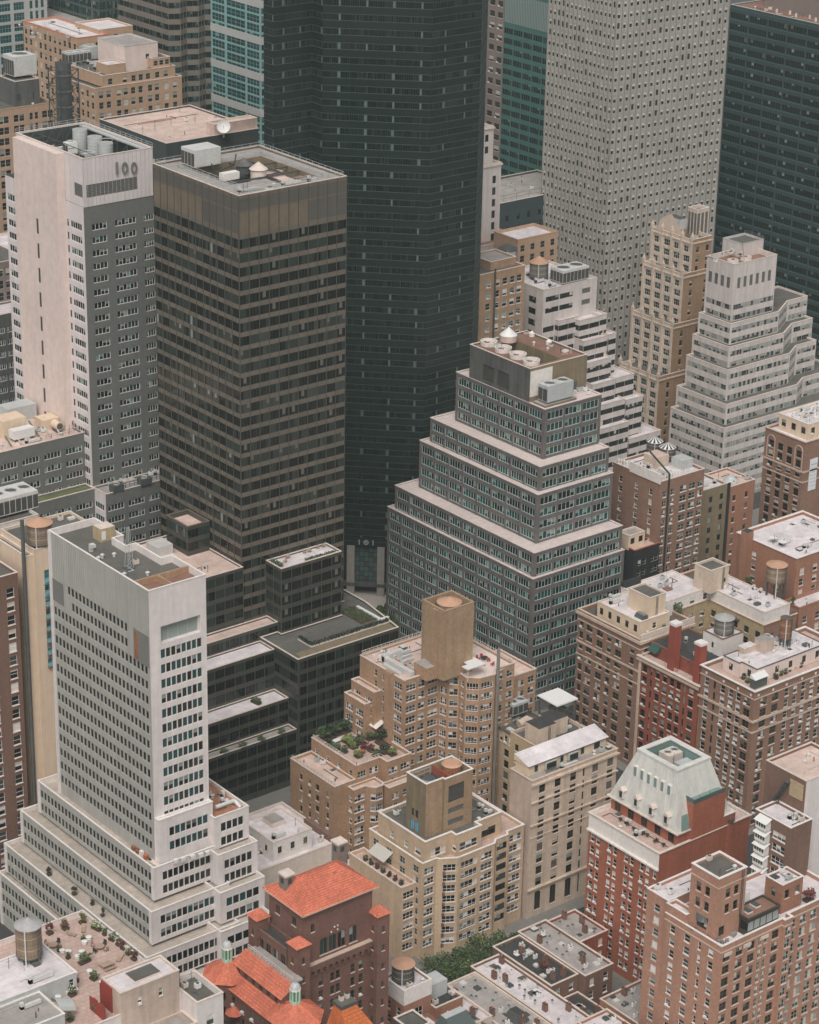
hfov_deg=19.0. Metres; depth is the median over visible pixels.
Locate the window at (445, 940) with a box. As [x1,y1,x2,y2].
[441,936,453,943]
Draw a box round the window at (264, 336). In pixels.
[260,331,268,341]
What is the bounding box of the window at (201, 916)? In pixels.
[199,913,203,921]
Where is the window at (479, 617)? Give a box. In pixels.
[476,613,487,623]
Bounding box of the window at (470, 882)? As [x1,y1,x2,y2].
[460,877,476,889]
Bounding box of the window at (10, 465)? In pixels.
[0,461,16,470]
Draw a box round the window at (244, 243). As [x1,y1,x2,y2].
[240,238,248,248]
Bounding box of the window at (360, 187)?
[358,184,365,190]
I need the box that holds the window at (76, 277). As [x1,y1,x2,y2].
[73,273,83,283]
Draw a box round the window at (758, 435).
[753,432,761,438]
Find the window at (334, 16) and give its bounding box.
[332,14,340,19]
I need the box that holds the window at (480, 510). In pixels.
[477,506,488,517]
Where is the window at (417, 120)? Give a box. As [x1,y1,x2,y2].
[412,117,420,123]
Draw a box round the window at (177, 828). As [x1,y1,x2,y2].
[175,824,179,833]
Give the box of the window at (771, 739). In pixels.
[768,735,774,745]
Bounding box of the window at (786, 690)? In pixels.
[784,688,788,697]
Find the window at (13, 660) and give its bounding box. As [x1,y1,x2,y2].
[10,655,17,666]
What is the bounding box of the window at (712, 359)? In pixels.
[710,356,718,363]
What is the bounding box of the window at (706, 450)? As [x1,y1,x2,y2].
[704,447,712,454]
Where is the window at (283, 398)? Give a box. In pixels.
[280,394,288,403]
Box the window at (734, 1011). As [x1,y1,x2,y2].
[730,1007,737,1018]
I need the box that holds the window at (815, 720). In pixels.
[814,718,817,726]
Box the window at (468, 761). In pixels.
[464,758,475,764]
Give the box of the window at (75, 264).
[72,260,82,270]
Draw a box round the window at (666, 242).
[664,238,669,245]
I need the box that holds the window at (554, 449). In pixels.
[546,444,561,454]
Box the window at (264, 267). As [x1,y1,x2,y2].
[260,262,268,272]
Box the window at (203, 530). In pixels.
[199,524,209,535]
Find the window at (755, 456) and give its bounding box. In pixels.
[751,453,760,459]
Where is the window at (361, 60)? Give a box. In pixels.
[359,58,367,64]
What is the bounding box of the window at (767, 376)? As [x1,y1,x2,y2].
[763,373,770,379]
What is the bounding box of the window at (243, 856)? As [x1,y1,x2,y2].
[241,853,245,861]
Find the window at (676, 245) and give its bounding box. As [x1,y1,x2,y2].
[674,242,679,248]
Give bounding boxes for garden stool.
[59,948,65,954]
[81,939,86,945]
[86,935,91,940]
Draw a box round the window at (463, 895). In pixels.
[460,887,475,899]
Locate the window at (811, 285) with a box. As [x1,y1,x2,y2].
[807,281,818,290]
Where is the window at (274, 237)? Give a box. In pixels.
[270,232,278,242]
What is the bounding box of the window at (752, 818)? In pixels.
[750,816,754,825]
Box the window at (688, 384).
[686,381,695,388]
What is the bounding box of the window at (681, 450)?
[678,447,686,453]
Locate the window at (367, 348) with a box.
[364,346,372,351]
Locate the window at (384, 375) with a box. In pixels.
[381,373,389,378]
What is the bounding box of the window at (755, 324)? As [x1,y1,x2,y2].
[750,321,759,327]
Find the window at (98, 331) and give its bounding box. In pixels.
[95,326,109,334]
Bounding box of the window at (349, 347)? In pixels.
[347,345,355,350]
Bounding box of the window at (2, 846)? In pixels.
[0,845,3,854]
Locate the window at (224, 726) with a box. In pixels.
[219,721,228,731]
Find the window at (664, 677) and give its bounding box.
[662,675,666,683]
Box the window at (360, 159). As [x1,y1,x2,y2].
[358,157,366,162]
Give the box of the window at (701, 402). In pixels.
[697,398,705,406]
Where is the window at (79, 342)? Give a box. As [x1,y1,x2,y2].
[75,337,85,348]
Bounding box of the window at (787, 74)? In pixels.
[784,71,802,80]
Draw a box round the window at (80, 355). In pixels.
[75,350,85,360]
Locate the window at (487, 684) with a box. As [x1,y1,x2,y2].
[481,680,492,688]
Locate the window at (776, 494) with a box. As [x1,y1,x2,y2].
[773,490,778,498]
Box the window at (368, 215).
[366,212,374,218]
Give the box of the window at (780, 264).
[776,260,786,268]
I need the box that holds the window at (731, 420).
[727,417,734,423]
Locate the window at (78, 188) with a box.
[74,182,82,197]
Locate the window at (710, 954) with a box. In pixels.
[707,948,712,958]
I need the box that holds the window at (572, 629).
[568,624,577,633]
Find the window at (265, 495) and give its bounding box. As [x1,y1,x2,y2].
[261,490,269,500]
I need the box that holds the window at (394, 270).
[392,268,400,273]
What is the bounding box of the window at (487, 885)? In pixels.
[480,881,491,892]
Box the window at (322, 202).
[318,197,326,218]
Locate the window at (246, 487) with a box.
[242,482,250,492]
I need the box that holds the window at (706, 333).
[699,329,708,336]
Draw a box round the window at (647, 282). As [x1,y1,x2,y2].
[645,278,650,285]
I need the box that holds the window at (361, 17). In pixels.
[359,15,367,20]
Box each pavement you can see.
[245,786,289,812]
[389,894,584,973]
[534,701,573,714]
[611,971,630,992]
[616,759,753,835]
[752,508,758,526]
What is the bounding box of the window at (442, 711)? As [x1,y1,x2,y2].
[439,708,445,716]
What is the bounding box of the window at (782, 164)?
[777,160,794,170]
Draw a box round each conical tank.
[235,158,252,177]
[249,162,267,180]
[500,327,516,342]
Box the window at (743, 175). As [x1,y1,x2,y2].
[738,171,755,181]
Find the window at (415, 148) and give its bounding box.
[412,145,420,151]
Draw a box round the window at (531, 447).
[528,443,540,454]
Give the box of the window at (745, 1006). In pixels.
[742,1002,749,1012]
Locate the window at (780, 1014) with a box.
[777,1011,782,1021]
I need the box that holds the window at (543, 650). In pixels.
[533,646,547,657]
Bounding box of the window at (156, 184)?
[154,181,159,202]
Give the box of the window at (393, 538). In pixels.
[390,534,399,544]
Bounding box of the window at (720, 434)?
[715,430,722,437]
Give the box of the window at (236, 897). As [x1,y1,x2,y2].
[233,894,238,903]
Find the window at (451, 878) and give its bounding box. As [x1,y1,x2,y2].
[442,874,455,882]
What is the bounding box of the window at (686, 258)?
[683,255,688,262]
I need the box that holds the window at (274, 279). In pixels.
[270,274,278,284]
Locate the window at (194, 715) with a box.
[193,713,196,722]
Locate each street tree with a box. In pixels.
[375,605,385,613]
[388,613,397,625]
[419,950,472,982]
[441,943,487,978]
[465,928,512,959]
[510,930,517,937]
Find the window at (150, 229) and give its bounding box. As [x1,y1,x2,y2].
[144,226,153,233]
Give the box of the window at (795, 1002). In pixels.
[792,998,798,1008]
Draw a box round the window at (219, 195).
[217,192,222,205]
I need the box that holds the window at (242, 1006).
[240,1004,244,1015]
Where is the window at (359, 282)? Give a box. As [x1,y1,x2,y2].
[357,279,364,285]
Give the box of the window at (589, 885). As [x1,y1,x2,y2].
[587,880,591,889]
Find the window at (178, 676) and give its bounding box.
[177,674,180,683]
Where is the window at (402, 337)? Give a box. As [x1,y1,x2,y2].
[400,335,407,340]
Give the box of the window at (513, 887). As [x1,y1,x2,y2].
[507,883,518,893]
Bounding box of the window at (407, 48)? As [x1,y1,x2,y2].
[405,46,413,51]
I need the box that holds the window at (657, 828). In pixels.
[655,824,660,834]
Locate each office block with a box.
[0,232,7,247]
[0,245,14,403]
[22,0,117,47]
[99,104,258,162]
[386,330,624,710]
[499,170,543,228]
[523,260,660,471]
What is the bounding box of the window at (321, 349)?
[318,345,325,354]
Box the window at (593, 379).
[586,376,597,382]
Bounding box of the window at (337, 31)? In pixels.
[332,28,340,34]
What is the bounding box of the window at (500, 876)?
[496,872,504,880]
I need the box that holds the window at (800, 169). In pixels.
[796,166,814,176]
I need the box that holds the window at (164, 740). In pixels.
[163,738,166,747]
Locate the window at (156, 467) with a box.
[150,465,158,470]
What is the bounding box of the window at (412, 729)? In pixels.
[405,726,415,735]
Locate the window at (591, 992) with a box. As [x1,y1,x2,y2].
[589,991,593,998]
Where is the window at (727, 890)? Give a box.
[725,888,730,899]
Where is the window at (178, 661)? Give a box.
[177,659,180,668]
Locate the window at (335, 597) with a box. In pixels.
[332,592,340,602]
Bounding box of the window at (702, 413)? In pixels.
[696,409,704,416]
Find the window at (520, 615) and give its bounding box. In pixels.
[517,611,528,622]
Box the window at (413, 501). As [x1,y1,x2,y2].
[410,497,420,507]
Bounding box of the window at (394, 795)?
[392,792,398,799]
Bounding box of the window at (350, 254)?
[348,252,356,257]
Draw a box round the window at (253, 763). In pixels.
[248,759,256,769]
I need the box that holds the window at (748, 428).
[744,425,753,431]
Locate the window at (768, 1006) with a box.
[765,1002,772,1013]
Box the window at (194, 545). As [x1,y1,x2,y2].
[188,540,198,551]
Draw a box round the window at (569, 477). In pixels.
[559,473,572,483]
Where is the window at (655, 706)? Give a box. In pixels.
[653,704,657,713]
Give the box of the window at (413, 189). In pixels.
[411,187,419,192]
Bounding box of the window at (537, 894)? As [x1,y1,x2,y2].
[534,890,539,910]
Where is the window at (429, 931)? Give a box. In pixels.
[423,928,432,937]
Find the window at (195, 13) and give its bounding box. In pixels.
[193,11,197,16]
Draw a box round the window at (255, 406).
[251,401,259,411]
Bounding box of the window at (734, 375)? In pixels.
[729,372,737,378]
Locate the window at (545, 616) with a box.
[534,612,549,623]
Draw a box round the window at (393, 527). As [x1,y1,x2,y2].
[390,523,399,533]
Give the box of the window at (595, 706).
[592,702,598,712]
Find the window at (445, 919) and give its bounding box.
[441,916,454,923]
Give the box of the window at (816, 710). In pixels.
[815,708,818,716]
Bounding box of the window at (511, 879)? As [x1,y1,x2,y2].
[508,873,519,883]
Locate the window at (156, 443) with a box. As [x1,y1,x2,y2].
[149,441,158,448]
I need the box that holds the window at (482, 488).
[478,483,489,495]
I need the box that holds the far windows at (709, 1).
[543,0,727,366]
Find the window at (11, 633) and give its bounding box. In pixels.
[8,628,16,639]
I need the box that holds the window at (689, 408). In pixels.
[687,405,695,412]
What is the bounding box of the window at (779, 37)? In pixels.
[768,32,785,41]
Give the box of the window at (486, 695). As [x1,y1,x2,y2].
[481,691,492,699]
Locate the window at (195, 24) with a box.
[193,22,197,27]
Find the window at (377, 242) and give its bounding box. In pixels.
[375,240,382,245]
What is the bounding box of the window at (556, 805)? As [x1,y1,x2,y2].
[553,801,559,811]
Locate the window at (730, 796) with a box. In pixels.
[728,790,732,799]
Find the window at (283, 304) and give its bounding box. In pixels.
[280,300,287,309]
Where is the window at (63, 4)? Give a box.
[61,0,66,9]
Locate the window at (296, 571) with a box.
[292,567,300,577]
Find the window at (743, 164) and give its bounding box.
[739,160,755,170]
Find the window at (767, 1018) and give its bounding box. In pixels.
[764,1014,770,1023]
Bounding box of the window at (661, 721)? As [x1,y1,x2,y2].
[659,719,663,728]
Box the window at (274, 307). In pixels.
[270,302,278,311]
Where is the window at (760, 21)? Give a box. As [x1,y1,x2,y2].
[749,16,766,25]
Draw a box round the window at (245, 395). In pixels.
[241,390,249,400]
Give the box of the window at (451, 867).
[442,864,455,872]
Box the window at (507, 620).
[503,615,514,626]
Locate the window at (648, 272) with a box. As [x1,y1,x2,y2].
[646,269,650,276]
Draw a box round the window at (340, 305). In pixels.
[337,301,344,310]
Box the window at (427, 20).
[424,17,432,23]
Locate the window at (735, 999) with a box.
[731,995,738,1006]
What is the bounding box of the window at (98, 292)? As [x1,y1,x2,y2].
[94,287,108,296]
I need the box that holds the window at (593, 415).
[582,411,597,421]
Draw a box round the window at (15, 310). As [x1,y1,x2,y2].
[13,307,19,315]
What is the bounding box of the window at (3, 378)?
[0,375,6,381]
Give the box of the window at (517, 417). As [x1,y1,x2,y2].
[514,413,526,424]
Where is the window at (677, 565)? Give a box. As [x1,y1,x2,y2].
[675,562,681,569]
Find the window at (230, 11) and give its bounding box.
[226,7,244,18]
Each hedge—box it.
[270,558,284,567]
[297,635,311,645]
[304,550,335,560]
[309,618,388,647]
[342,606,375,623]
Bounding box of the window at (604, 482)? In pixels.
[594,478,609,488]
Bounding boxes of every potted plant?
[44,922,53,935]
[46,866,51,875]
[59,918,69,930]
[65,952,70,959]
[66,1012,75,1022]
[67,984,77,997]
[71,886,76,895]
[77,951,92,965]
[78,913,86,924]
[89,920,103,931]
[89,970,99,981]
[100,907,104,916]
[102,928,107,936]
[108,931,118,941]
[115,937,121,946]
[118,939,126,950]
[125,947,132,955]
[129,949,138,961]
[220,747,228,754]
[237,742,247,749]
[250,697,261,705]
[257,735,265,742]
[278,727,285,735]
[363,854,368,861]
[398,878,404,885]
[538,960,551,972]
[673,602,682,614]
[745,576,751,584]
[745,676,749,683]
[773,673,778,679]
[802,887,815,902]
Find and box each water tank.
[14,917,42,967]
[25,517,52,548]
[391,956,414,986]
[437,596,461,609]
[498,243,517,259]
[529,256,548,279]
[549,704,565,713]
[646,436,662,451]
[659,442,675,459]
[714,613,734,636]
[765,560,787,599]
[779,615,792,647]
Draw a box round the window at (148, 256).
[144,252,153,259]
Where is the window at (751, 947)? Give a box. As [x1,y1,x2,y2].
[747,940,754,951]
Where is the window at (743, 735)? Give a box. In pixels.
[740,730,747,739]
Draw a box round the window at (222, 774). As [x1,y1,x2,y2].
[218,769,226,779]
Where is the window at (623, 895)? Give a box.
[621,889,625,898]
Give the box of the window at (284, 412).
[280,407,288,417]
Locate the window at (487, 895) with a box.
[479,891,490,902]
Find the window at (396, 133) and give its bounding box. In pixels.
[394,130,402,136]
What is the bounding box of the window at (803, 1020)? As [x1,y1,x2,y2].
[800,1016,806,1023]
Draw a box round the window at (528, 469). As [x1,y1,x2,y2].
[525,465,536,476]
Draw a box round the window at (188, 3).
[186,1,191,5]
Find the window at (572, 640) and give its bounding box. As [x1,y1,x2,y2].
[568,636,576,644]
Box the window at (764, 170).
[758,166,774,176]
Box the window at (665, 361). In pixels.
[663,358,667,365]
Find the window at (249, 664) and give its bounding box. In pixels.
[245,659,254,669]
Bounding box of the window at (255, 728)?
[250,724,258,734]
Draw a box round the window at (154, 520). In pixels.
[149,517,159,524]
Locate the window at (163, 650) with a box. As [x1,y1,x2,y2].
[161,649,164,658]
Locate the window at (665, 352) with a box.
[663,348,668,356]
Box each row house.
[446,983,492,1023]
[448,971,550,1023]
[470,954,589,1023]
[492,934,578,996]
[517,919,613,1004]
[548,909,607,957]
[563,991,603,1015]
[577,1008,629,1023]
[599,979,640,1023]
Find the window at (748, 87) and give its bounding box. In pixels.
[744,83,761,93]
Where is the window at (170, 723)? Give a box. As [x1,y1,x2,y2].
[168,722,171,730]
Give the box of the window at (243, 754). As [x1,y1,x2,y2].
[238,749,246,760]
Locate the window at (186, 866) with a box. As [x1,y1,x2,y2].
[184,863,188,871]
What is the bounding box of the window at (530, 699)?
[527,696,533,704]
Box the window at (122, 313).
[117,307,137,317]
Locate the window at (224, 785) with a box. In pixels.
[219,782,226,789]
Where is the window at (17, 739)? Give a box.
[14,734,21,746]
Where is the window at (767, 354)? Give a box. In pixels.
[765,351,772,356]
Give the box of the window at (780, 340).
[774,338,782,344]
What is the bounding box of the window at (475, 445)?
[471,440,482,451]
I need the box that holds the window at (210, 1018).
[207,1013,213,1023]
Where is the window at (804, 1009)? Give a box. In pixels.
[801,1005,807,1015]
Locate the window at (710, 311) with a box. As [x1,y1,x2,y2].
[705,308,713,314]
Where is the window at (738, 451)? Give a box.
[733,448,742,455]
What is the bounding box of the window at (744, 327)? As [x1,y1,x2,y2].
[741,324,749,330]
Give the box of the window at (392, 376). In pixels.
[390,373,398,378]
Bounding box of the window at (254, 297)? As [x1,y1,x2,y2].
[250,292,258,302]
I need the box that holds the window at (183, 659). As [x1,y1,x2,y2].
[182,657,185,666]
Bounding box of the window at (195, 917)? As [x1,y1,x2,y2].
[194,915,197,923]
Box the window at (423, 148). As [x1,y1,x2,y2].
[421,146,429,151]
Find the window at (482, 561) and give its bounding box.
[478,556,488,567]
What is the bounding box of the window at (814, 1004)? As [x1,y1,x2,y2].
[811,999,817,1010]
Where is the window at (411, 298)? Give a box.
[409,295,417,301]
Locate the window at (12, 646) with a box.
[9,642,17,653]
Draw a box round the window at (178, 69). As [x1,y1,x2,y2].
[175,67,180,72]
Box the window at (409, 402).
[407,400,415,405]
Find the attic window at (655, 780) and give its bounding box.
[653,776,658,788]
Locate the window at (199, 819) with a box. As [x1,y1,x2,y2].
[197,816,201,825]
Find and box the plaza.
[345,589,385,607]
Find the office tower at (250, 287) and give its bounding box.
[138,142,398,801]
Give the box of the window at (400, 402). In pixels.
[398,400,406,405]
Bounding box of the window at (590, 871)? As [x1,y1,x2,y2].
[588,868,592,877]
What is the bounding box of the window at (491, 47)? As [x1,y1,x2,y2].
[489,43,493,50]
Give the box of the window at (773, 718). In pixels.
[770,715,776,723]
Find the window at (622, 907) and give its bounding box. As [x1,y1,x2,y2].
[620,901,624,910]
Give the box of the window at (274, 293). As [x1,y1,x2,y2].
[270,288,278,298]
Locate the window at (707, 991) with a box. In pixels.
[704,985,709,995]
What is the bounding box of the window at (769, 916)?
[766,912,771,922]
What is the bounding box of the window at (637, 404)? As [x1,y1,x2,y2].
[634,401,641,407]
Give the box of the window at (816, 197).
[814,194,818,200]
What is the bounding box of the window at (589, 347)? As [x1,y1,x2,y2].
[583,344,594,351]
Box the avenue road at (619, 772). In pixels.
[615,768,752,874]
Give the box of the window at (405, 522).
[402,518,412,528]
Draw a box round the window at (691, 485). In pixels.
[689,482,695,489]
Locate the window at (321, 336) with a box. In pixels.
[318,332,325,341]
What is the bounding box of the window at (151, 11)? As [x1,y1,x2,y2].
[149,8,154,14]
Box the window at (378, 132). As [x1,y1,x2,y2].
[376,130,384,135]
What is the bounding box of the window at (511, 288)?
[509,286,514,294]
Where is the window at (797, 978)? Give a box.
[794,974,800,985]
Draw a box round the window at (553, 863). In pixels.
[551,859,556,868]
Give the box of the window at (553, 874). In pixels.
[550,870,556,880]
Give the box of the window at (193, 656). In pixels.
[192,654,195,663]
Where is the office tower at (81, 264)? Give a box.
[0,118,160,544]
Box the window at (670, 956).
[667,949,672,959]
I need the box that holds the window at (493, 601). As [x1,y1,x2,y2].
[490,597,501,608]
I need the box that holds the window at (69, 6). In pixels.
[67,2,72,11]
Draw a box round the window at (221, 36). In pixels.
[212,31,224,40]
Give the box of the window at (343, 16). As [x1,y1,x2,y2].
[341,14,349,20]
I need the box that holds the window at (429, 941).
[422,938,432,948]
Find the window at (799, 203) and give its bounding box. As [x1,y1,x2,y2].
[794,199,811,209]
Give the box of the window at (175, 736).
[173,735,176,743]
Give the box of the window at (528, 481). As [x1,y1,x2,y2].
[525,476,536,487]
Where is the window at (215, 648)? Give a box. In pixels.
[210,644,218,654]
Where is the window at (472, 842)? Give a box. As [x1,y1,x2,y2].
[459,837,477,851]
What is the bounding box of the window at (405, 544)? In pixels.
[402,540,411,550]
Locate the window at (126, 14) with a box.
[124,11,129,17]
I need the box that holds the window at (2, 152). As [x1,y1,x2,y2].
[0,149,4,156]
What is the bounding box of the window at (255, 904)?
[253,900,258,909]
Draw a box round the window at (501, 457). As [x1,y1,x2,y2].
[498,452,509,463]
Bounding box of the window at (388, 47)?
[386,45,394,50]
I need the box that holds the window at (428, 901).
[423,897,433,907]
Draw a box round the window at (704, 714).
[701,709,706,718]
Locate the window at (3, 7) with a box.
[0,3,9,11]
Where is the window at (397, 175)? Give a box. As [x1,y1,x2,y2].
[393,172,401,178]
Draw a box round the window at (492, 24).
[489,21,494,27]
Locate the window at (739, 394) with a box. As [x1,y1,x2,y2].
[736,391,744,397]
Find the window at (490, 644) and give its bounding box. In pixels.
[489,642,499,649]
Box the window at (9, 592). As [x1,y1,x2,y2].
[6,587,14,599]
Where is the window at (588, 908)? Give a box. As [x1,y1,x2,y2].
[586,903,590,912]
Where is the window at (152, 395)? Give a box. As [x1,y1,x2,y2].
[148,392,157,399]
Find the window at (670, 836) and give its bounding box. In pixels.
[668,832,673,842]
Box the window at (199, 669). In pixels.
[198,667,201,676]
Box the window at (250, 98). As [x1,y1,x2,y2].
[247,94,259,104]
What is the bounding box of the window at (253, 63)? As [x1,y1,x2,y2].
[247,58,258,68]
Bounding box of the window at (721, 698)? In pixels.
[719,695,723,705]
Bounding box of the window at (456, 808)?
[448,804,462,813]
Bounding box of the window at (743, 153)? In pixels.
[740,149,756,159]
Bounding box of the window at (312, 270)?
[308,266,316,276]
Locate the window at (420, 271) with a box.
[418,269,426,274]
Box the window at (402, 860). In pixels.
[399,855,404,865]
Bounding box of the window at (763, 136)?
[760,133,777,142]
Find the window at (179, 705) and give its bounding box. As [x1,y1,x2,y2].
[178,703,181,712]
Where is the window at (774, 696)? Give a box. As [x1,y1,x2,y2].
[772,692,778,701]
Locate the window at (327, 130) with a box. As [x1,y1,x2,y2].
[322,127,330,133]
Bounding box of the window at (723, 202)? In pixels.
[718,198,734,208]
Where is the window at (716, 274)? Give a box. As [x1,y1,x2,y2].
[714,273,717,283]
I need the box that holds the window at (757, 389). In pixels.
[753,386,761,392]
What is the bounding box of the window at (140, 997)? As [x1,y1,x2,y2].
[137,996,142,1005]
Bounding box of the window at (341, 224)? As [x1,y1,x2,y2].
[337,219,345,229]
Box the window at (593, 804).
[590,798,596,807]
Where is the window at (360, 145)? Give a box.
[358,143,366,148]
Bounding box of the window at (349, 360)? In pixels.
[347,358,355,363]
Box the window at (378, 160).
[376,158,384,163]
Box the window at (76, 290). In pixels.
[73,286,83,296]
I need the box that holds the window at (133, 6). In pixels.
[130,3,135,9]
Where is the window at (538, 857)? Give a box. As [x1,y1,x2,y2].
[536,853,542,863]
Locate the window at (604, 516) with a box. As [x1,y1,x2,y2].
[592,512,607,523]
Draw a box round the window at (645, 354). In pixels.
[643,350,647,357]
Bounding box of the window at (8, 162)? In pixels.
[6,159,10,166]
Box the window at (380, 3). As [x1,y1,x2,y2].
[378,1,386,6]
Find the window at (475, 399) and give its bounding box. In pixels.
[472,395,483,406]
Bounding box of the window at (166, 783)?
[164,782,167,790]
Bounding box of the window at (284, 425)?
[280,420,288,430]
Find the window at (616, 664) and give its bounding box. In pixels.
[613,661,619,669]
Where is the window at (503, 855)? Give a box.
[496,851,505,860]
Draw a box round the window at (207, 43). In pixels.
[205,41,210,46]
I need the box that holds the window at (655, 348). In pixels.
[653,345,658,352]
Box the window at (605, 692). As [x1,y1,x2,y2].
[603,687,607,695]
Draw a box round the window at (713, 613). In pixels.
[711,609,715,617]
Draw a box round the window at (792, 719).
[790,718,794,726]
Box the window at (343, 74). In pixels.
[341,72,349,77]
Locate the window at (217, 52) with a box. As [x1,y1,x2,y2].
[213,47,224,57]
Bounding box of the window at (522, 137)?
[520,134,528,141]
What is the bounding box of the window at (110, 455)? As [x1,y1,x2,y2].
[99,452,113,460]
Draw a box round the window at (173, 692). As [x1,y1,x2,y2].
[172,691,175,699]
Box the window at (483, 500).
[477,494,489,506]
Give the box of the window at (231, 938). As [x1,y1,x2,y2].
[228,935,233,942]
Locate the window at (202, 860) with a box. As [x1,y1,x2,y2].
[200,857,204,865]
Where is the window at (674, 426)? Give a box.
[671,423,679,430]
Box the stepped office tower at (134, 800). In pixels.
[0,517,268,974]
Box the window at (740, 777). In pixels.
[737,772,743,783]
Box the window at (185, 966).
[183,963,187,971]
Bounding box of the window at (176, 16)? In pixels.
[174,14,179,18]
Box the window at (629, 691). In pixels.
[627,689,631,697]
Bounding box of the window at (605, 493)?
[594,489,608,500]
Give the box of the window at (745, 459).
[742,456,750,462]
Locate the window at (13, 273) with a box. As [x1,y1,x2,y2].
[11,269,18,278]
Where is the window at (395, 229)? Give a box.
[393,227,400,233]
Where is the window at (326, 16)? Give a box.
[323,13,331,19]
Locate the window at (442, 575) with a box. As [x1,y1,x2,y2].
[439,570,448,581]
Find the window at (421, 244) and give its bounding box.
[419,242,427,247]
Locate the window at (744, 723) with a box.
[742,719,747,729]
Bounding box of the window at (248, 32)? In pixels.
[247,31,258,36]
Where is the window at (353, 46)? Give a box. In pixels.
[350,43,358,49]
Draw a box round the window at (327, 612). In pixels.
[322,608,330,618]
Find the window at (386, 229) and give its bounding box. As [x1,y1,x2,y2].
[384,227,392,232]
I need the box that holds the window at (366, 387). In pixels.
[364,385,372,390]
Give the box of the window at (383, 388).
[381,386,389,391]
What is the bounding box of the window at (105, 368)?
[96,364,110,373]
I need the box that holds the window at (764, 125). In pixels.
[761,122,778,131]
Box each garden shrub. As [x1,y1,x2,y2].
[314,726,330,741]
[325,722,336,738]
[325,738,333,746]
[328,721,342,736]
[329,743,340,750]
[336,721,348,735]
[340,745,348,754]
[341,718,351,733]
[341,733,353,744]
[347,739,358,749]
[352,734,365,745]
[353,749,363,758]
[360,741,368,749]
[365,731,375,741]
[367,744,374,752]
[370,748,382,757]
[374,728,387,744]
[378,743,391,754]
[387,745,397,756]
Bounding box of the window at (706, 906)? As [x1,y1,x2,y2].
[703,901,708,912]
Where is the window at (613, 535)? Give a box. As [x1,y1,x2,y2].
[605,531,618,541]
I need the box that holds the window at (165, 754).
[163,753,166,761]
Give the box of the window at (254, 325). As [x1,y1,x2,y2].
[250,320,258,330]
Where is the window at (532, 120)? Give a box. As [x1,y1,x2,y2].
[530,116,538,124]
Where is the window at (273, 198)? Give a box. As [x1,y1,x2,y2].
[269,192,278,205]
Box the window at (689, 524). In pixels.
[686,520,692,528]
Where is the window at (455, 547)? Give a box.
[452,543,462,554]
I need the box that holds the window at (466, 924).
[459,918,474,929]
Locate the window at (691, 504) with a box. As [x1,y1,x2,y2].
[687,501,693,509]
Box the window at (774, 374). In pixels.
[771,371,779,377]
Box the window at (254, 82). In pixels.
[247,77,258,86]
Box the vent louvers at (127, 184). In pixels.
[86,177,137,197]
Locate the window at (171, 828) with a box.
[169,826,173,835]
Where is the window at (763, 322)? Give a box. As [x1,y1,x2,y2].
[760,319,768,325]
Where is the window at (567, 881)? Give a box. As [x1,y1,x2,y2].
[564,877,570,897]
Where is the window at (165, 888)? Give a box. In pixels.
[163,884,167,893]
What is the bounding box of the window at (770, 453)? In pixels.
[767,449,772,457]
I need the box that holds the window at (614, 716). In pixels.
[611,713,616,722]
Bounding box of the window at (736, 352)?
[730,350,738,356]
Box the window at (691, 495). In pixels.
[688,491,694,499]
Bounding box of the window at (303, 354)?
[299,349,307,359]
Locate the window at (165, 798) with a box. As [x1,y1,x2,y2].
[164,796,167,805]
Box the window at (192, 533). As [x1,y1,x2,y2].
[188,528,198,538]
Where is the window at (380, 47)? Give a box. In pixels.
[377,44,385,50]
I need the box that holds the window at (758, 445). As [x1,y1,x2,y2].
[752,443,760,449]
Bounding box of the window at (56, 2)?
[54,0,59,6]
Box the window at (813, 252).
[809,249,818,256]
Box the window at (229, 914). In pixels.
[227,911,231,919]
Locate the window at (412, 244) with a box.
[410,242,418,247]
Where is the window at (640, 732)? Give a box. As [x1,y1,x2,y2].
[638,730,642,739]
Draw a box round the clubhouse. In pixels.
[203,836,391,1023]
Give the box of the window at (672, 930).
[669,925,674,935]
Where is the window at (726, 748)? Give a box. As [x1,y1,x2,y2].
[723,743,728,752]
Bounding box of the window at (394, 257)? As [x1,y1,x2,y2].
[392,254,400,260]
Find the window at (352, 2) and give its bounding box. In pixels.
[350,0,358,5]
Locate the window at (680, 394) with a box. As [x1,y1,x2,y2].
[678,391,686,398]
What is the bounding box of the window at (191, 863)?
[190,861,193,869]
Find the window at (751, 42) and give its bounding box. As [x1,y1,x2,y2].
[748,39,765,48]
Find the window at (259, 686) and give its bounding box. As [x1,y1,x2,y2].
[255,681,264,691]
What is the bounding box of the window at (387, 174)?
[384,172,392,177]
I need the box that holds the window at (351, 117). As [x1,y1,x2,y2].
[349,114,357,120]
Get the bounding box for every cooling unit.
[0,398,36,419]
[0,411,25,438]
[0,481,38,518]
[3,51,36,79]
[8,424,34,441]
[35,413,58,429]
[62,48,90,62]
[63,140,77,154]
[80,150,95,157]
[81,43,97,59]
[109,482,123,493]
[137,475,151,487]
[173,858,178,863]
[180,856,185,861]
[181,142,220,168]
[198,852,203,857]
[204,850,209,855]
[510,696,528,717]
[538,376,573,403]
[550,261,588,283]
[659,746,682,763]
[674,757,692,766]
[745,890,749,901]
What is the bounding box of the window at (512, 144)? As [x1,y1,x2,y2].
[510,141,518,148]
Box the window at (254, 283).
[250,278,258,288]
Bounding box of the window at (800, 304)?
[797,301,806,307]
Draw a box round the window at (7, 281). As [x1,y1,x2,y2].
[6,279,9,287]
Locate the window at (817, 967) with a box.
[815,965,818,974]
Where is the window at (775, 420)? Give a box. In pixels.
[772,417,778,423]
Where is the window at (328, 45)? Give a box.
[323,42,331,48]

